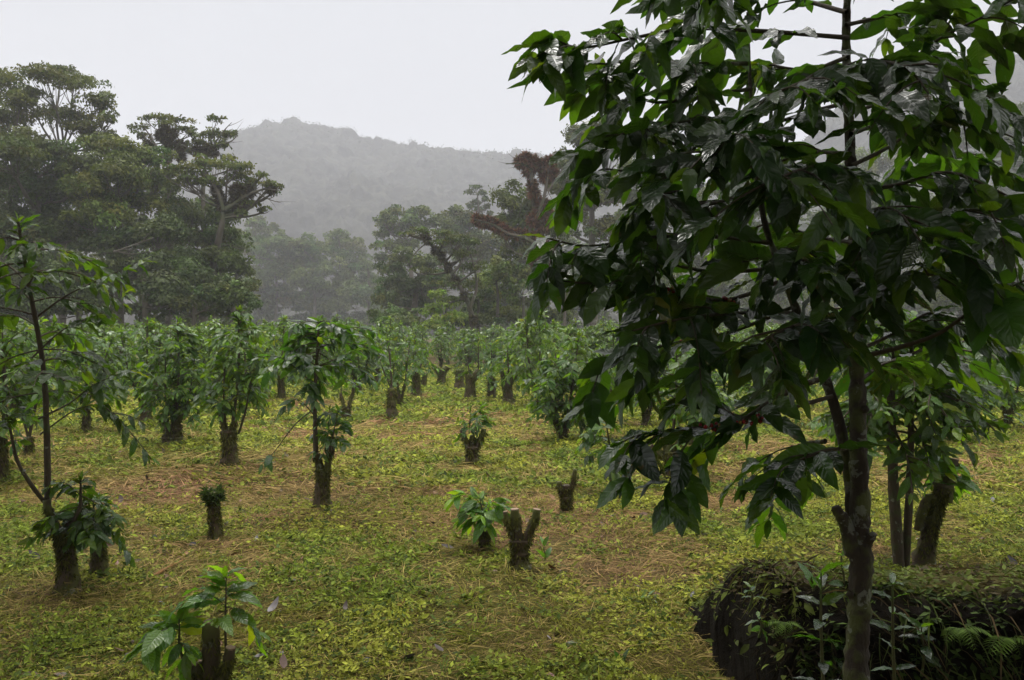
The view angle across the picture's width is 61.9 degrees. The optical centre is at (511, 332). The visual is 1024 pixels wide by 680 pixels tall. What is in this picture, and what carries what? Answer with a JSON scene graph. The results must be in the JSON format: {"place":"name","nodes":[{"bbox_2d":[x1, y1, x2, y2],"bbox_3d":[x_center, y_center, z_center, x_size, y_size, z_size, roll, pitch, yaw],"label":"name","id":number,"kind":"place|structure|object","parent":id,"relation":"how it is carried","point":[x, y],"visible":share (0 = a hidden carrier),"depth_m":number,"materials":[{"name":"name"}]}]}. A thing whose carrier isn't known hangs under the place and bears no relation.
{"place":"outdoors","nodes":[
{"label":"outdoors","id":0,"kind":"place"},
{"bbox_2d":[3,117,719,337],"bbox_3d":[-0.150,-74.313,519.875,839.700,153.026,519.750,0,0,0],"label":"hill","id":1,"kind":"structure","parent":0,"point":[328,183],"depth_m":495.65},
{"bbox_2d":[79,116,706,182],"bbox_3d":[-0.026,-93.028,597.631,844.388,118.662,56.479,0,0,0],"label":"hill woods","id":2,"kind":"object","parent":1,"relation":"on","point":[479,152],"visible":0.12,"depth_m":584.47,"materials":[{"name":"green plant"}]},
{"bbox_2d":[0,338,1023,679],"bbox_3d":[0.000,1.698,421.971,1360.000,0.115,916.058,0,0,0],"label":"ground","id":3,"kind":"structure","parent":0,"point":[598,564],"depth_m":5.72,"materials":[{"name":"green plant"}]},
{"bbox_2d":[0,68,53,314],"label":"forest tree","id":4,"kind":"object","parent":3,"relation":"on","point":[17,101],"visible":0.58,"depth_m":49.42,"materials":[{"name":"green plant"}]},
{"bbox_2d":[0,318,54,410],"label":"coffee tree","id":5,"kind":"object","parent":3,"relation":"on","point":[10,332],"visible":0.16,"depth_m":17.37,"materials":[{"name":"green plant"}]},
{"bbox_2d":[0,327,58,484],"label":"coffee tree","id":6,"kind":"object","parent":3,"relation":"on","point":[7,345],"visible":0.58,"depth_m":9.52,"materials":[{"name":"green plant"}]},
{"bbox_2d":[0,250,82,325],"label":"forest tree","id":7,"kind":"object","parent":3,"relation":"on","point":[43,262],"visible":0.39,"depth_m":39.25,"materials":[{"name":"green plant"}]},
{"bbox_2d":[0,314,100,455],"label":"coffee tree","id":8,"kind":"object","parent":3,"relation":"on","point":[28,449],"visible":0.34,"depth_m":11.33,"materials":[{"name":"green plant"}]},
{"bbox_2d":[0,123,109,322],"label":"forest tree","id":9,"kind":"object","parent":3,"relation":"on","point":[29,159],"visible":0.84,"depth_m":45.27,"materials":[{"name":"green plant"}]},
{"bbox_2d":[0,60,119,326],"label":"forest tree","id":10,"kind":"object","parent":3,"relation":"on","point":[60,76],"visible":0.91,"depth_m":50.95,"materials":[{"name":"green plant"}]},
{"bbox_2d":[31,245,121,325],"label":"forest tree","id":11,"kind":"object","parent":3,"relation":"on","point":[84,295],"visible":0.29,"depth_m":40.74,"materials":[{"name":"green plant"}]},
{"bbox_2d":[0,213,160,595],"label":"coffee tree","id":12,"kind":"object","parent":3,"relation":"on","point":[68,533],"visible":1,"depth_m":5.51,"materials":[{"name":"green plant"}]},
{"bbox_2d":[41,316,138,432],"bbox_3d":[-7.125,0.743,14.368,1.363,2.058,1.313,0,0,0],"label":"coffee tree","id":13,"kind":"object","parent":3,"relation":"on","point":[113,359],"visible":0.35,"depth_m":14.34,"materials":[{"name":"green plant"}]},
{"bbox_2d":[59,486,126,577],"bbox_3d":[-2.891,1.398,5.838,0.384,0.699,0.457,0,0,0],"label":"coffee stump","id":14,"kind":"object","parent":3,"relation":"on","point":[96,562],"visible":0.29,"depth_m":5.84,"materials":[{"name":"green plant"}]},
{"bbox_2d":[55,325,140,395],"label":"coffee tree","id":15,"kind":"object","parent":3,"relation":"on","point":[106,332],"visible":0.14,"depth_m":21.48,"materials":[{"name":"green plant"}]},
{"bbox_2d":[55,130,189,325],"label":"forest tree","id":16,"kind":"object","parent":3,"relation":"on","point":[116,204],"visible":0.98,"depth_m":45.72,"materials":[{"name":"green plant"}]},
{"bbox_2d":[0,169,262,334],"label":"woodland","id":17,"kind":"object","parent":3,"relation":"on","point":[136,309],"visible":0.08,"depth_m":61.90,"materials":[{"name":"green plant"}]},
{"bbox_2d":[101,317,185,421],"bbox_3d":[-6.973,0.730,16.174,1.539,2.072,1.271,0,0,-14],"label":"coffee tree","id":18,"kind":"object","parent":3,"relation":"on","point":[147,326],"visible":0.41,"depth_m":15.96,"materials":[{"name":"green plant"}]},
{"bbox_2d":[77,210,226,362],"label":"forest tree","id":19,"kind":"object","parent":3,"relation":"on","point":[156,285],"visible":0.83,"depth_m":42.80,"materials":[{"name":"green plant"}]},
{"bbox_2d":[126,111,199,325],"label":"forest tree","id":20,"kind":"object","parent":3,"relation":"on","point":[166,135],"visible":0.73,"depth_m":51.74,"materials":[{"name":"green plant"}]},
{"bbox_2d":[127,315,215,444],"bbox_3d":[-5.093,0.739,12.816,1.267,2.022,1.185,0,0,44],"label":"coffee tree","id":21,"kind":"object","parent":3,"relation":"on","point":[176,400],"visible":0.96,"depth_m":12.63,"materials":[{"name":"green plant"}]},
{"bbox_2d":[148,268,230,326],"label":"forest tree","id":22,"kind":"object","parent":3,"relation":"on","point":[207,293],"visible":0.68,"depth_m":40.93,"materials":[{"name":"green plant"}]},
{"bbox_2d":[120,560,271,679],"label":"coffee stump","id":23,"kind":"object","parent":3,"relation":"on","point":[195,663],"visible":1,"depth_m":3.90,"materials":[{"name":"green plant"}]},
{"bbox_2d":[152,192,258,322],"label":"forest tree","id":24,"kind":"object","parent":3,"relation":"on","point":[226,256],"visible":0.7,"depth_m":49.39,"materials":[{"name":"green plant"}]},
{"bbox_2d":[168,318,250,396],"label":"coffee tree","id":25,"kind":"object","parent":3,"relation":"on","point":[217,329],"visible":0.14,"depth_m":20.89,"materials":[{"name":"green plant"}]},
{"bbox_2d":[197,482,227,541],"bbox_3d":[-2.467,1.505,7.038,0.271,0.540,0.263,0,0,0],"label":"mossy stump","id":26,"kind":"object","parent":3,"relation":"on","point":[213,497],"visible":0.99,"depth_m":7.00,"materials":[{"name":"brown wood"}]},
{"bbox_2d":[185,113,242,320],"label":"forest tree","id":27,"kind":"object","parent":3,"relation":"on","point":[208,148],"visible":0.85,"depth_m":52.77,"materials":[{"name":"green plant"}]},
{"bbox_2d":[156,152,283,324],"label":"forest tree","id":28,"kind":"object","parent":3,"relation":"on","point":[240,195],"visible":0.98,"depth_m":47.64,"materials":[{"name":"green plant"}]},
{"bbox_2d":[191,304,273,470],"bbox_3d":[-3.407,0.706,10.493,0.996,2.112,1.024,0,0,-25],"label":"coffee tree","id":29,"kind":"object","parent":3,"relation":"on","point":[229,438],"visible":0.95,"depth_m":10.48,"materials":[{"name":"green plant"}]},
{"bbox_2d":[208,272,262,327],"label":"forest tree","id":30,"kind":"object","parent":3,"relation":"on","point":[234,292],"visible":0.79,"depth_m":40.09,"materials":[{"name":"green plant"}]},
{"bbox_2d":[210,318,278,406],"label":"coffee tree","id":31,"kind":"object","parent":3,"relation":"on","point":[244,357],"visible":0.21,"depth_m":18.85,"materials":[{"name":"green plant"}]},
{"bbox_2d":[240,215,278,317],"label":"misty tree","id":32,"kind":"object","parent":3,"relation":"on","point":[259,225],"visible":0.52,"depth_m":183.22,"materials":[{"name":"green plant"}]},
{"bbox_2d":[233,228,311,327],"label":"misty tree","id":33,"kind":"object","parent":3,"relation":"on","point":[277,267],"visible":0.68,"depth_m":173.01,"materials":[{"name":"green plant"}]},
{"bbox_2d":[259,315,296,398],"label":"coffee tree","id":34,"kind":"object","parent":3,"relation":"on","point":[281,391],"visible":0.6,"depth_m":21.00,"materials":[{"name":"green plant"}]},
{"bbox_2d":[293,329,344,387],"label":"coffee tree","id":35,"kind":"object","parent":3,"relation":"on","point":[323,358],"visible":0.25,"depth_m":25.75,"materials":[{"name":"green plant"}]},
{"bbox_2d":[252,315,389,512],"bbox_3d":[-1.829,0.802,8.317,1.278,1.949,1.172,0,0,0],"label":"coffee tree","id":36,"kind":"object","parent":3,"relation":"on","point":[299,357],"visible":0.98,"depth_m":8.15,"materials":[{"name":"green plant"}]},
{"bbox_2d":[286,232,359,317],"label":"misty tree","id":37,"kind":"object","parent":3,"relation":"on","point":[315,263],"visible":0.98,"depth_m":169.59,"materials":[{"name":"green plant"}]},
{"bbox_2d":[218,282,427,330],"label":"woodland","id":38,"kind":"object","parent":3,"relation":"on","point":[267,312],"visible":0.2,"depth_m":175.33,"materials":[{"name":"green plant"}]},
{"bbox_2d":[326,378,362,417],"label":"coffee tree","id":39,"kind":"object","parent":3,"relation":"on","point":[348,406],"visible":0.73,"depth_m":16.40,"materials":[{"name":"green plant"}]},
{"bbox_2d":[323,228,373,310],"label":"misty tree","id":40,"kind":"object","parent":3,"relation":"on","point":[348,243],"visible":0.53,"depth_m":176.99,"materials":[{"name":"green plant"}]},
{"bbox_2d":[340,321,389,390],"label":"coffee tree","id":41,"kind":"object","parent":3,"relation":"on","point":[355,376],"visible":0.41,"depth_m":23.78,"materials":[{"name":"green plant"}]},
{"bbox_2d":[352,258,386,324],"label":"misty tree","id":42,"kind":"object","parent":3,"relation":"on","point":[363,291],"visible":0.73,"depth_m":163.76,"materials":[{"name":"green plant"}]},
{"bbox_2d":[370,324,399,418],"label":"coffee tree","id":43,"kind":"object","parent":3,"relation":"on","point":[391,409],"visible":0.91,"depth_m":16.73,"materials":[{"name":"green plant"}]},
{"bbox_2d":[374,316,414,380],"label":"coffee tree","id":44,"kind":"object","parent":3,"relation":"on","point":[397,335],"visible":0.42,"depth_m":28.96,"materials":[{"name":"green plant"}]},
{"bbox_2d":[373,336,427,404],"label":"coffee tree","id":45,"kind":"object","parent":3,"relation":"on","point":[395,384],"visible":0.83,"depth_m":19.47,"materials":[{"name":"green plant"}]},
{"bbox_2d":[368,204,435,327],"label":"forest tree","id":46,"kind":"object","parent":3,"relation":"on","point":[386,220],"visible":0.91,"depth_m":117.36,"materials":[{"name":"green plant"}]},
{"bbox_2d":[366,302,438,330],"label":"shrub","id":47,"kind":"object","parent":3,"relation":"on","point":[396,313],"visible":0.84,"depth_m":56.46,"materials":[{"name":"green plant"}]},
{"bbox_2d":[405,320,433,362],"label":"coffee tree","id":48,"kind":"object","parent":3,"relation":"on","point":[414,329],"visible":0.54,"depth_m":40.84,"materials":[{"name":"green plant"}]},
{"bbox_2d":[396,334,444,396],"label":"coffee tree","id":49,"kind":"object","parent":3,"relation":"on","point":[414,377],"visible":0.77,"depth_m":22.13,"materials":[{"name":"green plant"}]},
{"bbox_2d":[370,246,472,328],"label":"forest tree","id":50,"kind":"object","parent":3,"relation":"on","point":[416,292],"visible":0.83,"depth_m":70.89,"materials":[{"name":"green plant"}]},
{"bbox_2d":[424,329,454,367],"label":"coffee tree","id":51,"kind":"object","parent":3,"relation":"on","point":[437,339],"visible":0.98,"depth_m":38.09,"materials":[{"name":"green plant"}]},
{"bbox_2d":[419,288,469,357],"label":"tree","id":52,"kind":"object","parent":3,"relation":"on","point":[453,317],"visible":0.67,"depth_m":55.35,"materials":[{"name":"green plant"}]},
{"bbox_2d":[397,226,495,355],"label":"forest tree","id":53,"kind":"object","parent":3,"relation":"on","point":[425,238],"visible":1,"depth_m":51.63,"materials":[{"name":"green plant"}]},
{"bbox_2d":[451,326,490,367],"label":"coffee tree","id":54,"kind":"object","parent":3,"relation":"on","point":[469,332],"visible":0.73,"depth_m":39.11,"materials":[{"name":"green plant"}]},
{"bbox_2d":[436,204,507,339],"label":"forest tree","id":55,"kind":"object","parent":3,"relation":"on","point":[461,217],"visible":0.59,"depth_m":110.85,"materials":[{"name":"green plant"}]},
{"bbox_2d":[452,401,495,467],"bbox_3d":[-0.448,1.327,11.058,0.475,0.905,0.633,0,0,36],"label":"coffee stump","id":56,"kind":"object","parent":3,"relation":"on","point":[472,445],"visible":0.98,"depth_m":10.97,"materials":[{"name":"green plant"}]},
{"bbox_2d":[449,286,507,331],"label":"forest tree","id":57,"kind":"object","parent":3,"relation":"on","point":[479,306],"visible":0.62,"depth_m":55.96,"materials":[{"name":"green plant"}]},
{"bbox_2d":[463,184,493,338],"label":"forest tree","id":58,"kind":"object","parent":3,"relation":"on","point":[477,202],"visible":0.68,"depth_m":121.76,"materials":[{"name":"green plant"}]},
{"bbox_2d":[456,334,501,397],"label":"coffee tree","id":59,"kind":"object","parent":3,"relation":"on","point":[472,377],"visible":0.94,"depth_m":21.49,"materials":[{"name":"green plant"}]},
{"bbox_2d":[444,486,519,551],"bbox_3d":[-0.236,1.457,6.478,0.537,0.539,0.525,0,0,-26],"label":"coffee stump","id":60,"kind":"object","parent":3,"relation":"on","point":[484,518],"visible":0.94,"depth_m":6.45,"materials":[{"name":"green plant"}]},
{"bbox_2d":[479,342,500,397],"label":"coffee tree","id":61,"kind":"object","parent":3,"relation":"on","point":[493,391],"visible":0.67,"depth_m":21.72,"materials":[{"name":"green plant"}]},
{"bbox_2d":[475,322,506,362],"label":"coffee tree","id":62,"kind":"object","parent":3,"relation":"on","point":[490,337],"visible":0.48,"depth_m":42.00,"materials":[{"name":"green plant"}]},
{"bbox_2d":[473,255,517,338],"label":"forest tree","id":63,"kind":"object","parent":3,"relation":"on","point":[503,271],"visible":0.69,"depth_m":56.09,"materials":[{"name":"green plant"}]},
{"bbox_2d":[481,333,528,403],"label":"coffee tree","id":64,"kind":"object","parent":3,"relation":"on","point":[507,387],"visible":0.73,"depth_m":20.49,"materials":[{"name":"green plant"}]},
{"bbox_2d":[0,448,1022,675],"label":"fallen leaves","id":65,"kind":"object","parent":3,"relation":"on","point":[283,659],"visible":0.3,"depth_m":6.23,"materials":[{"name":"brown plant"}]},
{"bbox_2d":[0,362,1023,679],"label":"ground cover","id":66,"kind":"object","parent":3,"relation":"on","point":[388,596],"visible":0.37,"depth_m":6.80,"materials":[{"name":"green plant"}]},
{"bbox_2d":[0,369,1023,679],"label":"cut straw","id":67,"kind":"object","parent":3,"relation":"on","point":[332,477],"visible":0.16,"depth_m":7.67,"materials":[{"name":"green plant"}]},
{"bbox_2d":[470,149,562,338],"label":"forest tree","id":68,"kind":"object","parent":3,"relation":"on","point":[530,164],"visible":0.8,"depth_m":49.56,"materials":[{"name":"brown plant"}]},
{"bbox_2d":[501,508,540,572],"bbox_3d":[0.064,1.469,5.927,0.254,0.488,0.218,0,0,28],"label":"coffee stump","id":69,"kind":"object","parent":3,"relation":"on","point":[520,542],"visible":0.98,"depth_m":5.90,"materials":[{"name":"brown wood"}]},
{"bbox_2d":[498,276,547,325],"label":"forest tree","id":70,"kind":"object","parent":3,"relation":"on","point":[522,304],"visible":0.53,"depth_m":56.65,"materials":[{"name":"green plant"}]},
{"bbox_2d":[494,322,556,386],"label":"coffee tree","id":71,"kind":"object","parent":3,"relation":"on","point":[516,338],"visible":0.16,"depth_m":25.20,"materials":[{"name":"green plant"}]},
{"bbox_2d":[487,178,572,322],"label":"forest tree","id":72,"kind":"object","parent":3,"relation":"on","point":[515,216],"visible":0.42,"depth_m":59.25,"materials":[{"name":"green plant"}]},
{"bbox_2d":[501,311,562,402],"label":"coffee tree","id":73,"kind":"object","parent":3,"relation":"on","point":[537,348],"visible":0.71,"depth_m":18.80,"materials":[{"name":"green plant"}]},
{"bbox_2d":[530,319,578,374],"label":"coffee tree","id":74,"kind":"object","parent":3,"relation":"on","point":[553,325],"visible":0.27,"depth_m":22.13,"materials":[{"name":"green plant"}]},
{"bbox_2d":[545,279,577,325],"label":"forest tree","id":75,"kind":"object","parent":3,"relation":"on","point":[565,317],"visible":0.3,"depth_m":57.30,"materials":[{"name":"green plant"}]},
{"bbox_2d":[554,469,578,514],"bbox_3d":[0.501,1.492,7.803,0.184,0.482,0.202,0,0,40],"label":"coffee stump","id":76,"kind":"object","parent":3,"relation":"on","point":[566,496],"visible":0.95,"depth_m":7.78,"materials":[{"name":"brown wood"}]},
{"bbox_2d":[551,318,593,373],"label":"coffee tree","id":77,"kind":"object","parent":3,"relation":"on","point":[571,330],"visible":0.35,"depth_m":25.61,"materials":[{"name":"green plant"}]},
{"bbox_2d":[518,330,636,439],"bbox_3d":[1.017,0.952,13.325,1.857,2.003,1.477,0,0,0],"label":"coffee tree","id":78,"kind":"object","parent":3,"relation":"on","point":[558,385],"visible":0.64,"depth_m":13.19,"materials":[{"name":"green plant"}]},
{"bbox_2d":[562,316,620,362],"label":"coffee tree","id":79,"kind":"object","parent":3,"relation":"on","point":[604,328],"visible":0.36,"depth_m":28.34,"materials":[{"name":"green plant"}]},
{"bbox_2d":[540,116,653,330],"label":"forest tree","id":80,"kind":"object","parent":3,"relation":"on","point":[594,230],"visible":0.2,"depth_m":65.76,"materials":[{"name":"green plant"}]},
{"bbox_2d":[575,417,624,481],"bbox_3d":[0.932,1.301,8.757,0.568,0.892,0.718,0,0,0],"label":"coffee stump","id":81,"kind":"object","parent":3,"relation":"on","point":[588,442],"visible":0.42,"depth_m":8.73,"materials":[{"name":"green plant"}]},
{"bbox_2d":[609,350,679,427],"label":"coffee tree","id":82,"kind":"object","parent":3,"relation":"on","point":[646,415],"visible":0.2,"depth_m":15.26,"materials":[{"name":"green plant"}]},
{"bbox_2d":[613,174,685,286],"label":"forest tree","id":83,"kind":"object","parent":3,"relation":"on","point":[664,278],"visible":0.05,"depth_m":78.66,"materials":[{"name":"green plant"}]},
{"bbox_2d":[627,349,742,479],"bbox_3d":[2.013,0.941,9.769,1.073,1.657,1.234,0,0,-44],"label":"coffee tree","id":84,"kind":"object","parent":3,"relation":"on","point":[678,416],"visible":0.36,"depth_m":9.70,"materials":[{"name":"green plant"}]},
{"bbox_2d":[365,236,1018,341],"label":"woodland","id":85,"kind":"object","parent":3,"relation":"on","point":[602,312],"visible":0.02,"depth_m":127.49,"materials":[{"name":"green plant"}]},
{"bbox_2d":[669,179,749,306],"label":"forest tree","id":86,"kind":"object","parent":3,"relation":"on","point":[718,291],"visible":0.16,"depth_m":89.55,"materials":[{"name":"green plant"}]},
{"bbox_2d":[501,0,1023,679],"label":"coffee tree","id":87,"kind":"object","parent":3,"relation":"on","point":[745,160],"visible":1,"depth_m":2.45,"materials":[{"name":"green plant"}]},
{"bbox_2d":[735,344,812,426],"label":"coffee tree","id":88,"kind":"object","parent":3,"relation":"on","point":[752,389],"visible":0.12,"depth_m":15.52,"materials":[{"name":"green plant"}]},
{"bbox_2d":[742,181,835,326],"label":"forest tree","id":89,"kind":"object","parent":3,"relation":"on","point":[780,297],"visible":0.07,"depth_m":94.75,"materials":[{"name":"green plant"}]},
{"bbox_2d":[785,562,844,679],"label":"seedling","id":90,"kind":"object","parent":3,"relation":"on","point":[829,599],"visible":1,"depth_m":3.05,"materials":[{"name":"green plant"}]},
{"bbox_2d":[806,147,878,300],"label":"forest tree","id":91,"kind":"object","parent":3,"relation":"on","point":[859,152],"visible":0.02,"depth_m":127.70,"materials":[{"name":"green plant"}]},
{"bbox_2d":[684,561,1023,679],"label":"bank","id":92,"kind":"structure","parent":3,"relation":"on","point":[737,665],"depth_m":3.43,"materials":[{"name":"green plant"}]},
{"bbox_2d":[682,547,1023,679],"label":"bank weeds","id":93,"kind":"object","parent":92,"relation":"on","point":[785,576],"visible":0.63,"depth_m":3.46,"materials":[{"name":"green plant"}]},
{"bbox_2d":[898,617,941,676],"bbox_3d":[1.588,1.221,3.286,0.136,0.218,0.144,0,0,-18],"label":"weed plant","id":94,"kind":"object","parent":92,"relation":"on","point":[924,648],"visible":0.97,"depth_m":3.30,"materials":[{"name":"green plant"}]},
{"bbox_2d":[942,626,996,648],"bbox_3d":[1.750,1.170,3.281,0.217,0.069,0.134,0,0,-34],"label":"fern","id":95,"kind":"object","parent":92,"relation":"on","point":[962,632],"visible":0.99,"depth_m":3.26,"materials":[{"name":"green plant"}]},
{"bbox_2d":[982,636,1023,661],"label":"fern","id":96,"kind":"object","parent":92,"relation":"on","point":[1009,641],"visible":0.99,"depth_m":3.24,"materials":[{"name":"green plant"}]},
{"bbox_2d":[870,572,915,679],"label":"seedling","id":97,"kind":"object","parent":3,"relation":"on","point":[892,610],"visible":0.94,"depth_m":3.05,"materials":[{"name":"green plant"}]},
{"bbox_2d":[862,146,932,289],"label":"forest tree","id":98,"kind":"object","parent":3,"relation":"on","point":[886,161],"visible":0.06,"depth_m":134.49,"materials":[{"name":"green plant"}]},
{"bbox_2d":[799,307,1023,569],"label":"coffee tree","id":99,"kind":"object","parent":3,"relation":"on","point":[932,403],"visible":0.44,"depth_m":5.90,"materials":[{"name":"green plant"}]},
{"bbox_2d":[918,260,964,322],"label":"forest tree","id":100,"kind":"object","parent":3,"relation":"on","point":[942,300],"visible":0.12,"depth_m":74.08,"materials":[{"name":"green plant"}]},
{"bbox_2d":[910,450,981,566],"bbox_3d":[3.145,1.324,6.320,0.576,0.947,0.451,0,0,0],"label":"coffee stump","id":101,"kind":"object","parent":3,"relation":"on","point":[930,513],"visible":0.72,"depth_m":6.23,"materials":[{"name":"brown wood"}]},
{"bbox_2d":[914,355,1009,439],"bbox_3d":[6.941,0.848,13.306,1.502,1.829,1.510,0,0,-36],"label":"coffee tree","id":102,"kind":"object","parent":3,"relation":"on","point":[978,379],"visible":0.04,"depth_m":13.04,"materials":[{"name":"green plant"}]},
{"bbox_2d":[973,100,1023,269],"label":"forest tree","id":103,"kind":"object","parent":3,"relation":"on","point":[1010,130],"visible":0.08,"depth_m":128.44,"materials":[{"name":"green plant"}]},
{"bbox_2d":[980,343,1023,426],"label":"coffee tree","id":104,"kind":"object","parent":3,"relation":"on","point":[1018,395],"visible":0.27,"depth_m":14.80,"materials":[{"name":"green plant"}]},
{"bbox_2d":[0,0,1023,181],"label":"sky","id":105,"kind":"structure","parent":0,"point":[434,72],"materials":[{"name":"white"}]},
{"bbox_2d":[656,48,1023,329],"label":"hill","id":106,"kind":"structure","parent":0,"point":[1014,93],"depth_m":395.85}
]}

